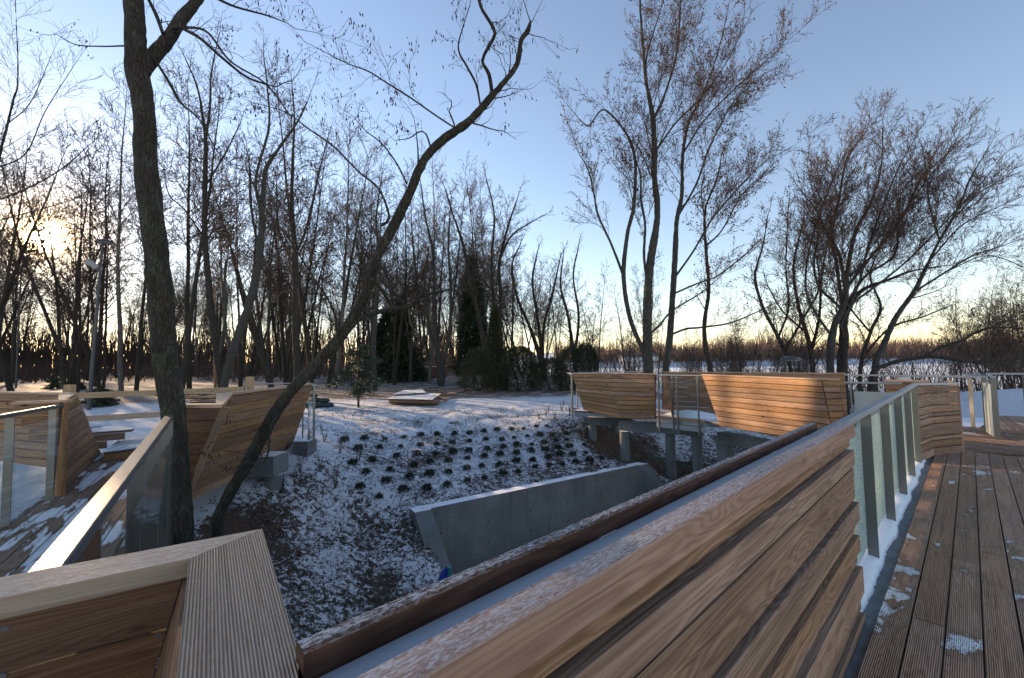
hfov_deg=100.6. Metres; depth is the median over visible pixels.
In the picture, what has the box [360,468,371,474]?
shrub
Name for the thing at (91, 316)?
woodland tree
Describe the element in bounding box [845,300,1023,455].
alder tree
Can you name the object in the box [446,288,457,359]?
woodland tree
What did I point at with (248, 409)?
clad balcony
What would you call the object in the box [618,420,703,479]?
concrete support
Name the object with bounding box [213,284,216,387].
wooden pole
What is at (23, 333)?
woodland tree
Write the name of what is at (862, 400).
glass railing
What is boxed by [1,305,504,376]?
back wood
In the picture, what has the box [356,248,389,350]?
woodland tree
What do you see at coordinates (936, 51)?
sky
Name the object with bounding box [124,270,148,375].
woodland tree
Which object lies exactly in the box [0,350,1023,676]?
ground
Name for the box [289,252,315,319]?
woodland tree
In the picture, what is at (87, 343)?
woodland tree
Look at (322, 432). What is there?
seedling
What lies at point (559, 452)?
shrub
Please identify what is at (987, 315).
woodland tree
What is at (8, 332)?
woodland tree
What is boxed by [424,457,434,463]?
shrub
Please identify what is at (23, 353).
woodland tree
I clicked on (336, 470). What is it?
seedling
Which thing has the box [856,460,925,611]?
snow strip
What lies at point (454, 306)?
woodland tree
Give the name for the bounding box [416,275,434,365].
woodland tree
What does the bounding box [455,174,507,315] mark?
woodland tree
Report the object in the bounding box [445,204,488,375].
woodland tree
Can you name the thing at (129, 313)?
woodland tree
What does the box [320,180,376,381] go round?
woodland tree
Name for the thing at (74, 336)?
woodland tree
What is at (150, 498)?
glass railing
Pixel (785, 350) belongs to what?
alder tree
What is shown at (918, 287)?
alder tree
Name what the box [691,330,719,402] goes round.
woodland tree
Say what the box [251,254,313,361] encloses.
woodland tree
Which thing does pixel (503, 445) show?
shrub
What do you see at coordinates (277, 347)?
woodland tree
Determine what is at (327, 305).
woodland tree
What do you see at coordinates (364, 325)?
woodland tree
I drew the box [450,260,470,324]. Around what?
woodland tree
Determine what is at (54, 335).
woodland tree
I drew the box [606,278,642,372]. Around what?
woodland tree
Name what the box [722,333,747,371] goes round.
woodland tree
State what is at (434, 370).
brick wall
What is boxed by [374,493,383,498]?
shrub
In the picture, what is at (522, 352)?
thuja tree
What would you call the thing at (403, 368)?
spruce tree
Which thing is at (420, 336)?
woodland tree
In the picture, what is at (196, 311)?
woodland tree
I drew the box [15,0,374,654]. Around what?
alder tree
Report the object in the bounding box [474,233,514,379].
woodland tree
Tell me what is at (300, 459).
seedling
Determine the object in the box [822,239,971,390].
alder tree
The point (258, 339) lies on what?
lime tree
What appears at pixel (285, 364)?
woodland tree
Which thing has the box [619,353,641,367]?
house
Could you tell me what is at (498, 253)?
woodland tree
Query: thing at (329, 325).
woodland tree
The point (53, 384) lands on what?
fir bush
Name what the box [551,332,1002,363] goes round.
wood
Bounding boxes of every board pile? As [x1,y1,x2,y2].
[185,393,215,402]
[388,389,457,403]
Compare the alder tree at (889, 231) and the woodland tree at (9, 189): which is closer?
the alder tree at (889, 231)
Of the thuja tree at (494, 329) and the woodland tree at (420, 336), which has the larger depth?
the woodland tree at (420, 336)
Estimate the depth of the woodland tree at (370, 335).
42.91 m
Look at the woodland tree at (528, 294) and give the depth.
56.99 m
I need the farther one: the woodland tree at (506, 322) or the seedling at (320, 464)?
the woodland tree at (506, 322)
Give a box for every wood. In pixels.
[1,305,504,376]
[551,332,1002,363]
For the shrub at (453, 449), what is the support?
on the ground at (252, 494)
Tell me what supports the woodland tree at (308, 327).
on the ground at (252, 494)
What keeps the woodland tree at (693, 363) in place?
on the ground at (252, 494)
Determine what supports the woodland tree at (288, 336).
on the ground at (252, 494)
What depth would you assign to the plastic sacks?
18.58 m
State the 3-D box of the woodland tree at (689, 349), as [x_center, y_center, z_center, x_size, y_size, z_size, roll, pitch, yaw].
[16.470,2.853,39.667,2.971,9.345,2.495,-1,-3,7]
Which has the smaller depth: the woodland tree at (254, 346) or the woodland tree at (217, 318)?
the woodland tree at (254, 346)
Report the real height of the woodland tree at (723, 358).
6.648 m
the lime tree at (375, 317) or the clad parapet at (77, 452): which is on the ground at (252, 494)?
the lime tree at (375, 317)
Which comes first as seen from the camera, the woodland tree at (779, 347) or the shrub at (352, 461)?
the shrub at (352, 461)
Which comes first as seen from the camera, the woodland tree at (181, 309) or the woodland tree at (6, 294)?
the woodland tree at (6, 294)
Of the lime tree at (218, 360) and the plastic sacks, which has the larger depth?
the lime tree at (218, 360)
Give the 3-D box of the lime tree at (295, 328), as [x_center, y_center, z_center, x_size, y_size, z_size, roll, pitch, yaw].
[-12.479,-6.300,24.469,5.133,19.937,3.235,0,-3,-20]
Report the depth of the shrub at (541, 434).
13.41 m
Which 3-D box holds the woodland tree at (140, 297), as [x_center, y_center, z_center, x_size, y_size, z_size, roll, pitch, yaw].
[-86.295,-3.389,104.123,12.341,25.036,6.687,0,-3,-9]
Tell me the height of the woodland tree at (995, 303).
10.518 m
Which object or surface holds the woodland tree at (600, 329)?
on the ground at (252, 494)
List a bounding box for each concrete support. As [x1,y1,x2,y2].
[247,451,288,490]
[588,416,631,440]
[611,426,617,432]
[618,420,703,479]
[716,431,770,461]
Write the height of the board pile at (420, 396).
0.325 m
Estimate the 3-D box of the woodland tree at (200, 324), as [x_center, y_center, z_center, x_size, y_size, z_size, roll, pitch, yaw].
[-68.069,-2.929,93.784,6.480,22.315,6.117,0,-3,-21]
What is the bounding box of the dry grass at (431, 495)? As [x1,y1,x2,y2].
[255,407,715,614]
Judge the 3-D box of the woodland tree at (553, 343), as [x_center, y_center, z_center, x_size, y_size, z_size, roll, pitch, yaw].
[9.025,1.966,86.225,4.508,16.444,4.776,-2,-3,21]
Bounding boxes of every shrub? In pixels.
[339,434,349,442]
[348,458,357,464]
[352,443,363,450]
[354,481,365,489]
[359,434,369,439]
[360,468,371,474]
[366,455,377,462]
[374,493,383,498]
[380,475,395,483]
[385,465,394,471]
[392,452,401,458]
[396,484,409,493]
[403,471,415,480]
[407,460,417,466]
[412,450,421,456]
[416,431,425,437]
[420,483,431,490]
[422,469,435,476]
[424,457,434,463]
[432,430,441,435]
[442,480,452,487]
[444,456,452,461]
[444,468,452,473]
[448,447,457,454]
[462,464,471,469]
[464,446,472,452]
[478,462,485,467]
[479,452,487,458]
[495,450,504,456]
[495,460,504,466]
[498,468,509,476]
[499,443,508,448]
[512,440,521,447]
[512,449,520,454]
[512,457,521,462]
[526,446,535,453]
[528,456,537,461]
[535,431,544,436]
[538,446,549,451]
[544,454,551,459]
[556,449,564,456]
[566,442,573,448]
[568,451,576,456]
[571,457,578,463]
[584,456,593,462]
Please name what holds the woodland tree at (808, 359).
on the ground at (252, 494)
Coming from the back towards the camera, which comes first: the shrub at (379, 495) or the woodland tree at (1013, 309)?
the woodland tree at (1013, 309)
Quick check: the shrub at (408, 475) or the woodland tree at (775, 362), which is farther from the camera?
the woodland tree at (775, 362)
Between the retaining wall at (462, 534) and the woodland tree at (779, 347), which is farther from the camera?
the woodland tree at (779, 347)
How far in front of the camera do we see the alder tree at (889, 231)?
19.01 m
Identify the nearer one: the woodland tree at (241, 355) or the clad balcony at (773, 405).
the clad balcony at (773, 405)
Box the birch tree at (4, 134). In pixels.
[0,0,132,236]
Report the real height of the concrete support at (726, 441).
1.670 m
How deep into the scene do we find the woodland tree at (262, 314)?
101.39 m
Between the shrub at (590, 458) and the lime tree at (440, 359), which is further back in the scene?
the lime tree at (440, 359)
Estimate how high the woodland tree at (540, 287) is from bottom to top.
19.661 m
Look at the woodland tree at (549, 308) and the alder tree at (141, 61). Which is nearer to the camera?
the alder tree at (141, 61)
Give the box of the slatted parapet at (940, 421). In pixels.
[910,380,964,460]
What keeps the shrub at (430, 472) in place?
on the ground at (252, 494)
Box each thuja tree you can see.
[478,301,507,389]
[493,345,544,390]
[573,341,600,385]
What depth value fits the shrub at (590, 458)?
12.02 m
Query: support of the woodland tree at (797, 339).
on the ground at (252, 494)
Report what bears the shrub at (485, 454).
on the ground at (252, 494)
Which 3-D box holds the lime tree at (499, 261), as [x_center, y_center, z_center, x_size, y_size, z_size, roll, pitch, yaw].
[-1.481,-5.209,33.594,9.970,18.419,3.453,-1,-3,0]
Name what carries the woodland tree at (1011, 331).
on the ground at (252, 494)
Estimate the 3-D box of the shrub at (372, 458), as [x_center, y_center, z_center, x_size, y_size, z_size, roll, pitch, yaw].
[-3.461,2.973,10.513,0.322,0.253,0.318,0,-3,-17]
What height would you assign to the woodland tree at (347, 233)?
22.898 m
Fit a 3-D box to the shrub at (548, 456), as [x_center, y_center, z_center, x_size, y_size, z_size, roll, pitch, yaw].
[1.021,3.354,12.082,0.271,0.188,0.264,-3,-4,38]
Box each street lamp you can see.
[15,266,25,387]
[85,239,114,409]
[781,356,800,371]
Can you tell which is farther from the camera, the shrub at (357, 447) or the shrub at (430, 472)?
the shrub at (357, 447)
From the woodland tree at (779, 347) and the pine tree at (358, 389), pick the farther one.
the woodland tree at (779, 347)
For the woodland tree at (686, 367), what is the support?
on the ground at (252, 494)
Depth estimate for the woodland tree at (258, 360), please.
65.62 m
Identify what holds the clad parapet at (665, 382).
on the boardwalk at (683, 421)
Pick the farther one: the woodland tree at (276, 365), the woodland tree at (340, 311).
the woodland tree at (340, 311)
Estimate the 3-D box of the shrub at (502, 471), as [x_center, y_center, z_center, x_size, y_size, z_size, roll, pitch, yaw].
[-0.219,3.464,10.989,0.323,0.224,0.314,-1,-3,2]
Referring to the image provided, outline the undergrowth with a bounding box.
[0,350,592,383]
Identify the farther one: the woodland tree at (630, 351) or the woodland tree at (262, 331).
the woodland tree at (262, 331)
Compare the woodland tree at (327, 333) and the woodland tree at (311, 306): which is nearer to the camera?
the woodland tree at (311, 306)
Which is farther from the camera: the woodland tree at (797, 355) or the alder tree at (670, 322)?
the woodland tree at (797, 355)
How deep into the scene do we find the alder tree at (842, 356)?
20.00 m
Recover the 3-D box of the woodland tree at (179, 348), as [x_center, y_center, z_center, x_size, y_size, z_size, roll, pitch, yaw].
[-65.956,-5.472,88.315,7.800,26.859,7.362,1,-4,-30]
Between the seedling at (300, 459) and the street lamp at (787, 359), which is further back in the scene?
the street lamp at (787, 359)
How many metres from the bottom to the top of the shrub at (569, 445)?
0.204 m
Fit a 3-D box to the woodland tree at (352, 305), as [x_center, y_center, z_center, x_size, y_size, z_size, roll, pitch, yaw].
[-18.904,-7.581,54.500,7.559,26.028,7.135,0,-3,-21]
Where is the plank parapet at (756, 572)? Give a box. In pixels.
[356,422,865,677]
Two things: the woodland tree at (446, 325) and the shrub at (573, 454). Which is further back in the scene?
the woodland tree at (446, 325)
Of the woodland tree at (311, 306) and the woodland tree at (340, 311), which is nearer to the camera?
the woodland tree at (311, 306)
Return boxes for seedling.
[281,471,284,491]
[295,448,306,472]
[317,452,323,471]
[318,424,328,442]
[331,469,338,488]
[336,436,344,453]
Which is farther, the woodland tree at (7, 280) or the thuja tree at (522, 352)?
the woodland tree at (7, 280)
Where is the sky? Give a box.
[0,0,1023,364]
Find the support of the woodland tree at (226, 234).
on the ground at (252, 494)
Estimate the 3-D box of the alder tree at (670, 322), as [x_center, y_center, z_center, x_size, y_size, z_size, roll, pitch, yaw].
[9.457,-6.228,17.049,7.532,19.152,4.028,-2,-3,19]
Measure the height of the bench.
0.446 m
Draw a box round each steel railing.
[567,371,639,418]
[655,374,703,436]
[663,372,847,416]
[844,374,988,412]
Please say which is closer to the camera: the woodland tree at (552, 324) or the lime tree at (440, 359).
the lime tree at (440, 359)
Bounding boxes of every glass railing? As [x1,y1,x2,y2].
[0,404,63,527]
[28,415,175,571]
[243,382,315,446]
[319,382,958,677]
[845,382,922,443]
[981,373,1023,439]
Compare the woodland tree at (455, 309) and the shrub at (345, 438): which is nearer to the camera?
the shrub at (345, 438)
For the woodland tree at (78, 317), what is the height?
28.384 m
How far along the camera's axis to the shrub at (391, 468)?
10.28 m
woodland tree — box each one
[0,110,91,313]
[0,115,142,387]
[0,122,58,344]
[0,143,24,196]
[0,146,123,392]
[0,156,135,389]
[0,162,38,277]
[0,205,61,305]
[0,211,19,390]
[0,213,53,381]
[0,230,36,338]
[0,260,22,376]
[1,206,71,343]
[2,257,50,353]
[2,275,54,372]
[2,294,41,361]
[3,273,31,351]
[18,265,54,369]
[27,247,74,360]
[28,146,123,380]
[31,63,171,390]
[35,115,146,385]
[39,283,69,355]
[40,260,94,325]
[50,255,89,360]
[60,266,86,364]
[70,235,111,380]
[76,269,112,356]
[83,140,184,390]
[94,71,202,262]
[115,263,146,377]
[120,275,138,362]
[121,289,148,373]
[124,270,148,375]
[130,43,241,388]
[131,62,259,395]
[132,275,180,330]
[169,245,216,367]
[171,228,206,343]
[171,264,203,375]
[172,268,196,330]
[172,269,184,331]
[173,265,194,363]
[175,128,267,382]
[176,242,206,376]
[178,251,211,355]
[184,196,249,341]
[185,137,249,381]
[194,271,240,367]
[194,282,213,350]
[196,286,217,366]
[200,132,299,386]
[201,258,236,328]
[201,279,231,347]
[204,260,235,337]
[216,262,242,368]
[231,258,270,369]
[234,129,342,384]
[235,37,339,390]
[238,186,296,376]
[239,194,290,377]
[242,272,267,373]
[247,289,267,356]
[247,291,276,374]
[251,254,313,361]
[252,226,305,377]
[254,219,300,376]
[259,185,327,378]
[261,228,304,361]
[261,241,299,374]
[270,273,291,368]
[281,119,352,384]
[287,232,329,358]
[287,251,323,363]
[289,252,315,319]
[290,102,387,388]
[300,180,352,363]
[302,275,326,351]
[303,272,337,347]
[305,199,346,378]
[314,271,336,335]
[316,261,367,364]
[319,133,394,386]
[319,264,362,355]
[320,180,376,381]
[322,289,341,368]
[326,275,352,334]
[333,178,394,378]
[333,268,354,364]
[334,168,397,382]
[337,259,362,354]
[338,161,400,338]
[338,189,383,366]
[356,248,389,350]
[372,156,435,384]
[373,219,400,306]
[379,239,425,346]
[382,255,415,315]
[383,202,437,382]
[392,168,447,373]
[395,202,438,364]
[407,137,477,383]
[410,261,448,364]
[411,181,463,382]
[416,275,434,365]
[416,304,431,361]
[419,245,455,362]
[432,172,480,369]
[440,254,465,358]
[441,299,453,346]
[443,152,526,323]
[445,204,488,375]
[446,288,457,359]
[447,254,464,327]
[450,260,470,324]
[455,167,517,331]
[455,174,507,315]
[456,220,497,373]
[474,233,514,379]
[485,215,514,308]
[486,252,538,373]
[488,267,519,374]
[494,251,526,351]
[497,240,548,362]
[501,229,529,373]
[503,276,526,347]
[515,322,528,346]
[524,254,554,368]
[528,261,575,354]
[537,265,563,366]
[539,255,574,369]
[546,314,565,355]
[567,260,615,371]
[571,297,606,367]
[575,304,601,371]
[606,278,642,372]
[617,329,642,372]
[625,248,664,340]
[627,307,674,386]
[673,319,702,382]
[677,339,702,382]
[686,347,703,387]
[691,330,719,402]
[709,333,731,370]
[710,335,737,371]
[713,335,732,371]
[718,290,778,373]
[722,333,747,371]
[724,322,761,371]
[726,341,746,371]
[748,334,788,371]
[751,348,779,373]
[765,330,807,371]
[768,348,784,371]
[769,304,810,371]
[773,330,815,371]
[780,323,820,371]
[784,308,819,371]
[798,337,823,372]
[801,336,838,372]
[926,304,974,389]
[931,283,988,391]
[931,289,1022,385]
[934,269,1017,388]
[963,298,1006,382]
[967,288,1023,388]
[970,295,1016,383]
[971,274,1023,386]
[971,296,1020,377]
[976,273,1023,388]
[979,296,1023,384]
[989,277,1023,379]
[991,266,1023,375]
[1002,251,1023,347]
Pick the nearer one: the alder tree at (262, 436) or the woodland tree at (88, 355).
the alder tree at (262, 436)
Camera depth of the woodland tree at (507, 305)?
74.26 m
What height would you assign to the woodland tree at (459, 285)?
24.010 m
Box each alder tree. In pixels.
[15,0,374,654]
[177,0,577,575]
[542,0,771,421]
[648,0,835,409]
[675,121,791,371]
[736,181,839,371]
[757,195,838,372]
[758,86,1023,372]
[786,154,975,444]
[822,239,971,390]
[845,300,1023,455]
[871,117,1023,452]
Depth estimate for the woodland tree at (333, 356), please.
40.23 m
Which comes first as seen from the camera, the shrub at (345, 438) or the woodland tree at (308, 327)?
the shrub at (345, 438)
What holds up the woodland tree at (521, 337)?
on the ground at (252, 494)
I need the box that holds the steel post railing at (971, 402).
[962,374,986,426]
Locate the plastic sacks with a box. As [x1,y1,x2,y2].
[306,394,333,407]
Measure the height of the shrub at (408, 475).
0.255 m
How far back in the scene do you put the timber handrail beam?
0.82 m
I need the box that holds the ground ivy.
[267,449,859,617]
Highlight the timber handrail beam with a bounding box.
[296,423,816,677]
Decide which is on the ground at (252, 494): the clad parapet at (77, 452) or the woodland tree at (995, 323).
the woodland tree at (995, 323)
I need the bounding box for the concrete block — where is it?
[292,439,316,456]
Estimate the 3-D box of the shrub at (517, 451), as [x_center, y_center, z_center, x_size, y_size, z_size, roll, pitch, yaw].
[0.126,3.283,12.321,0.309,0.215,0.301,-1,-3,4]
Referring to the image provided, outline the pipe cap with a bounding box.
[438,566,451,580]
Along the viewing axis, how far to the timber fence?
10.86 m
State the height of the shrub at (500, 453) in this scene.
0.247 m
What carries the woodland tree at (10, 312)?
on the ground at (252, 494)
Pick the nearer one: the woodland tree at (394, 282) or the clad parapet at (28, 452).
the clad parapet at (28, 452)
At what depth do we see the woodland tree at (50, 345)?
101.14 m
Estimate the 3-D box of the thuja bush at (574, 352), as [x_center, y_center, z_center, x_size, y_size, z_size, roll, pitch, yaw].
[3.829,1.824,26.994,2.711,2.970,2.727,-2,-3,23]
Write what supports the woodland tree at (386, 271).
on the ground at (252, 494)
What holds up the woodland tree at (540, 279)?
on the ground at (252, 494)
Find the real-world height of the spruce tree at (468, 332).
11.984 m
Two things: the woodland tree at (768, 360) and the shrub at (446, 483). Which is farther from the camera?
the woodland tree at (768, 360)
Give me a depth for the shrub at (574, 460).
11.89 m
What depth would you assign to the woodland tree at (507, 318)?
62.50 m
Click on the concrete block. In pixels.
(299, 444)
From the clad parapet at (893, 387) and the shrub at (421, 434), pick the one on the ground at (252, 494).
the shrub at (421, 434)
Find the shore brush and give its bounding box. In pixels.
[561,313,1023,413]
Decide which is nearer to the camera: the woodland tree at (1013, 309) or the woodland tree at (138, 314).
the woodland tree at (1013, 309)
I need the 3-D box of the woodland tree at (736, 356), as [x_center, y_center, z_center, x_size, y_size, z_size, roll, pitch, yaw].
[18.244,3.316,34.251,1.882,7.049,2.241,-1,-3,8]
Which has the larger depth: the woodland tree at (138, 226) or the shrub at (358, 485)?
the woodland tree at (138, 226)
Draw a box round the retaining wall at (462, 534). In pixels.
[410,462,664,574]
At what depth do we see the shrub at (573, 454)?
12.32 m
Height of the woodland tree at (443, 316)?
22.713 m
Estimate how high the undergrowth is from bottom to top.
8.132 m
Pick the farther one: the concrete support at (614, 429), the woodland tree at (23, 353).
the woodland tree at (23, 353)
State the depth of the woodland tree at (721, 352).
39.40 m
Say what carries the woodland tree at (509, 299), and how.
on the ground at (252, 494)
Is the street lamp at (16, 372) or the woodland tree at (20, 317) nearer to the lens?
the street lamp at (16, 372)
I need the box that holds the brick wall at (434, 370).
[377,366,446,378]
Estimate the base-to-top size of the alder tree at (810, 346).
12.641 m
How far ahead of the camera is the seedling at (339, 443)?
10.22 m
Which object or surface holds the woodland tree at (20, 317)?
on the ground at (252, 494)
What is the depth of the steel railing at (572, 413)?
13.67 m
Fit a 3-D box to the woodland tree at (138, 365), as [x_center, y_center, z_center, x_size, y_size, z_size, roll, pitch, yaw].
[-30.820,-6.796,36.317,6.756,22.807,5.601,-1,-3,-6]
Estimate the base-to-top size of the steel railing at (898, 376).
1.280 m
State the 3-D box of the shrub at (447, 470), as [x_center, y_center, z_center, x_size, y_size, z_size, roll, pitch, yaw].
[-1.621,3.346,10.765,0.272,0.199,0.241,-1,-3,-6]
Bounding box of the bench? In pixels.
[89,423,133,448]
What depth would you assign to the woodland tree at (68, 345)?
78.14 m
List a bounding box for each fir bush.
[40,376,61,388]
[73,380,87,389]
[80,386,123,408]
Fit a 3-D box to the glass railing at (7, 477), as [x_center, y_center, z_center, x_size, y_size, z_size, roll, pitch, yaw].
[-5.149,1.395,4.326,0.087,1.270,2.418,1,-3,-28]
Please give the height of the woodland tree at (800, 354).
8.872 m
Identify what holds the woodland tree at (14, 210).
on the ground at (252, 494)
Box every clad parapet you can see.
[0,391,79,466]
[11,394,100,495]
[661,375,672,416]
[884,380,929,391]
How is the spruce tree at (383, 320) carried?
on the ground at (252, 494)
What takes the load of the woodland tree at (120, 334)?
on the ground at (252, 494)
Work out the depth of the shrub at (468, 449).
12.22 m
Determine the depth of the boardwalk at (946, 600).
3.10 m
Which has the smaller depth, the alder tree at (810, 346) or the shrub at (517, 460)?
the shrub at (517, 460)
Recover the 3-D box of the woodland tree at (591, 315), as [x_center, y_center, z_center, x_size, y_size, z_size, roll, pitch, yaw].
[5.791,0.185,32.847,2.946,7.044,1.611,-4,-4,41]
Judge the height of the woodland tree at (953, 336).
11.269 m
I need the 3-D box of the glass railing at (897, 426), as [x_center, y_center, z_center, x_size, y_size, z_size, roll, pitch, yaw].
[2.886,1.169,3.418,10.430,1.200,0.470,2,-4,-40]
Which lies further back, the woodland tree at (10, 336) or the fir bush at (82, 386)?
the woodland tree at (10, 336)
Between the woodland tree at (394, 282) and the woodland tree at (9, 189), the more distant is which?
the woodland tree at (394, 282)
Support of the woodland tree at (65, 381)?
on the ground at (252, 494)
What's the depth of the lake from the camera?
148.26 m
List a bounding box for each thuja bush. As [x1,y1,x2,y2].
[455,346,503,391]
[527,356,574,390]
[551,345,590,388]
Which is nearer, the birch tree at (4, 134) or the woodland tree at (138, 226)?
the birch tree at (4, 134)
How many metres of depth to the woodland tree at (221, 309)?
58.53 m
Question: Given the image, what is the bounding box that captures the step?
[104,428,152,461]
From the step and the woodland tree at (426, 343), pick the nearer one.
the step
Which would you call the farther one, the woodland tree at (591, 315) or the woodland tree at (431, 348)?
the woodland tree at (431, 348)
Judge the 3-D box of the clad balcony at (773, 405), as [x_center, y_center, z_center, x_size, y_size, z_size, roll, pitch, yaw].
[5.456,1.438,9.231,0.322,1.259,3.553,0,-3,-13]
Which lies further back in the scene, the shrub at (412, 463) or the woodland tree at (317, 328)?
the woodland tree at (317, 328)
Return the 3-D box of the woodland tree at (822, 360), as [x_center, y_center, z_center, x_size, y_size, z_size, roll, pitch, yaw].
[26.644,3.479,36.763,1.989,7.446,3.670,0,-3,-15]
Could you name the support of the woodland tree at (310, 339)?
on the ground at (252, 494)
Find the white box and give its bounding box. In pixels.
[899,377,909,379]
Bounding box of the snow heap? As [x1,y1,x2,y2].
[665,410,716,418]
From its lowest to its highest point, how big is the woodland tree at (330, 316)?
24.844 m
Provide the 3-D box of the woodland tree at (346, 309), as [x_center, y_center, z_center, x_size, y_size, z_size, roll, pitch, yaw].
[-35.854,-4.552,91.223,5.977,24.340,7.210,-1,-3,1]
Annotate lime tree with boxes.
[157,6,264,387]
[218,23,333,392]
[222,194,286,387]
[243,63,343,377]
[334,154,394,390]
[411,180,467,386]
[431,161,553,380]
[506,228,568,378]
[553,230,590,371]
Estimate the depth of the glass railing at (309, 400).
10.29 m
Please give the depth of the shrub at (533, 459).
11.87 m
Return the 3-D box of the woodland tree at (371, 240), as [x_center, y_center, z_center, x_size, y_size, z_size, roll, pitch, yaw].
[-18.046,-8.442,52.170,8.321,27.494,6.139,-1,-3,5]
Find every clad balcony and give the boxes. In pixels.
[186,383,313,499]
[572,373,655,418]
[702,374,842,434]
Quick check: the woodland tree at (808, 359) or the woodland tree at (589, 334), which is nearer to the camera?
the woodland tree at (808, 359)
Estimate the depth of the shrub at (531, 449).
12.43 m
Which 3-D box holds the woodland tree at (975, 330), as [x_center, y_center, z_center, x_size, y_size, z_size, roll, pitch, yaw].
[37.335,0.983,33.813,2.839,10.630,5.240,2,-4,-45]
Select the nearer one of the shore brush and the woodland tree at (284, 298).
the shore brush
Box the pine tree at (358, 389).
[321,341,388,407]
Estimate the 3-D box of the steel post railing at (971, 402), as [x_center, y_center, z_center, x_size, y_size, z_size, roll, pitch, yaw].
[10.528,1.395,9.596,0.654,1.210,0.080,-1,-3,-6]
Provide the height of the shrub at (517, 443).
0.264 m
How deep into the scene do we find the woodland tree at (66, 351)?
93.04 m
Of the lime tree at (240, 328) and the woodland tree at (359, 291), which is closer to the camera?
the lime tree at (240, 328)
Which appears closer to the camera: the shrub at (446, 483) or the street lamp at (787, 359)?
the shrub at (446, 483)
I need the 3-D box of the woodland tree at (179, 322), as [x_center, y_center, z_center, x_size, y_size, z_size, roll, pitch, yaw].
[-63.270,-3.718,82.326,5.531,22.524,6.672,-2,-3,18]
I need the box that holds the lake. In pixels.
[521,363,1019,402]
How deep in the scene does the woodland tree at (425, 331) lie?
84.94 m
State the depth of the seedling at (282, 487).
8.36 m
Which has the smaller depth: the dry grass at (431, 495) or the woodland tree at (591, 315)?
the dry grass at (431, 495)
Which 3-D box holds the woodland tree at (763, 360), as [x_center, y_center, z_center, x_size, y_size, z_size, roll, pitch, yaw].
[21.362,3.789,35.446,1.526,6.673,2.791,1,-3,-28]
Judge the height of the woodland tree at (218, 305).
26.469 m
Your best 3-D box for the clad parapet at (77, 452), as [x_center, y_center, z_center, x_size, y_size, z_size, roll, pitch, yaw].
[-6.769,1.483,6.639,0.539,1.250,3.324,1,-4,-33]
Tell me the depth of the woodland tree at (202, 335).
104.87 m
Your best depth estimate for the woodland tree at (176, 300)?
95.92 m
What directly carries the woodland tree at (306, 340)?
on the ground at (252, 494)
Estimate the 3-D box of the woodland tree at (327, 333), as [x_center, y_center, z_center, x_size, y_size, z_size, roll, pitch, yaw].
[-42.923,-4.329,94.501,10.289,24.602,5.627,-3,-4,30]
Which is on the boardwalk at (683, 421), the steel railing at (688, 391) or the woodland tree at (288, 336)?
the steel railing at (688, 391)
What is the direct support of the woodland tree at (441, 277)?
on the ground at (252, 494)
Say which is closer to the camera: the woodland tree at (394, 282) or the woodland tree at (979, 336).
the woodland tree at (979, 336)
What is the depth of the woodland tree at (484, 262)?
63.86 m
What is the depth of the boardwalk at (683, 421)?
11.51 m
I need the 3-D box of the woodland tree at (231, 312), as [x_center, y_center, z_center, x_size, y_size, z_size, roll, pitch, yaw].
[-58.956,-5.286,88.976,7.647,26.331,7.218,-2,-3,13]
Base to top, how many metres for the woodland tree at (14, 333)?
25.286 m
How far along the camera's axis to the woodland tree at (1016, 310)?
31.37 m
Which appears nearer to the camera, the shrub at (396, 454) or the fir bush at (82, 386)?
the shrub at (396, 454)
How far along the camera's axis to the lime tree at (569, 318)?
44.18 m
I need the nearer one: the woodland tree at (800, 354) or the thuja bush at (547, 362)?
the thuja bush at (547, 362)
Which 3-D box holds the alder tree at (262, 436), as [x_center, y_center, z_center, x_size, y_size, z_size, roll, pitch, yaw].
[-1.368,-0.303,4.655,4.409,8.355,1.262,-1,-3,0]
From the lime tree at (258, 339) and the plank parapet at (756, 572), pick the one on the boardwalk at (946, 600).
the plank parapet at (756, 572)
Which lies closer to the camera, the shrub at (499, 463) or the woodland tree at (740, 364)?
the shrub at (499, 463)
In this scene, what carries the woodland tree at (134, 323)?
on the ground at (252, 494)
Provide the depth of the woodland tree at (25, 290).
51.61 m
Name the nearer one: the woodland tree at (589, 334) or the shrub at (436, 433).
the shrub at (436, 433)
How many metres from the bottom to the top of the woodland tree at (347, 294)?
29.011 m
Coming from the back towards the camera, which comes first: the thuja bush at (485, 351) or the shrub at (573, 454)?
the thuja bush at (485, 351)
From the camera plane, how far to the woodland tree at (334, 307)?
96.37 m
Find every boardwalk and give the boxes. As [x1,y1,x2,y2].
[0,452,166,576]
[574,407,981,436]
[845,416,1023,677]
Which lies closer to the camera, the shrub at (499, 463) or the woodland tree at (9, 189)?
the shrub at (499, 463)
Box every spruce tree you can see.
[361,305,393,375]
[371,295,436,383]
[448,253,488,383]
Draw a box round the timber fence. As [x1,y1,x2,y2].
[63,377,253,421]
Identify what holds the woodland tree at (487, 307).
on the ground at (252, 494)
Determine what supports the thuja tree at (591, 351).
on the ground at (252, 494)
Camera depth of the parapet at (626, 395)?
12.69 m
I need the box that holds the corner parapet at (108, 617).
[0,529,298,677]
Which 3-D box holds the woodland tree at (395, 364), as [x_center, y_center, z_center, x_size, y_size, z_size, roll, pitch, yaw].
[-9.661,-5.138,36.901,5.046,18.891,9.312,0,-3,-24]

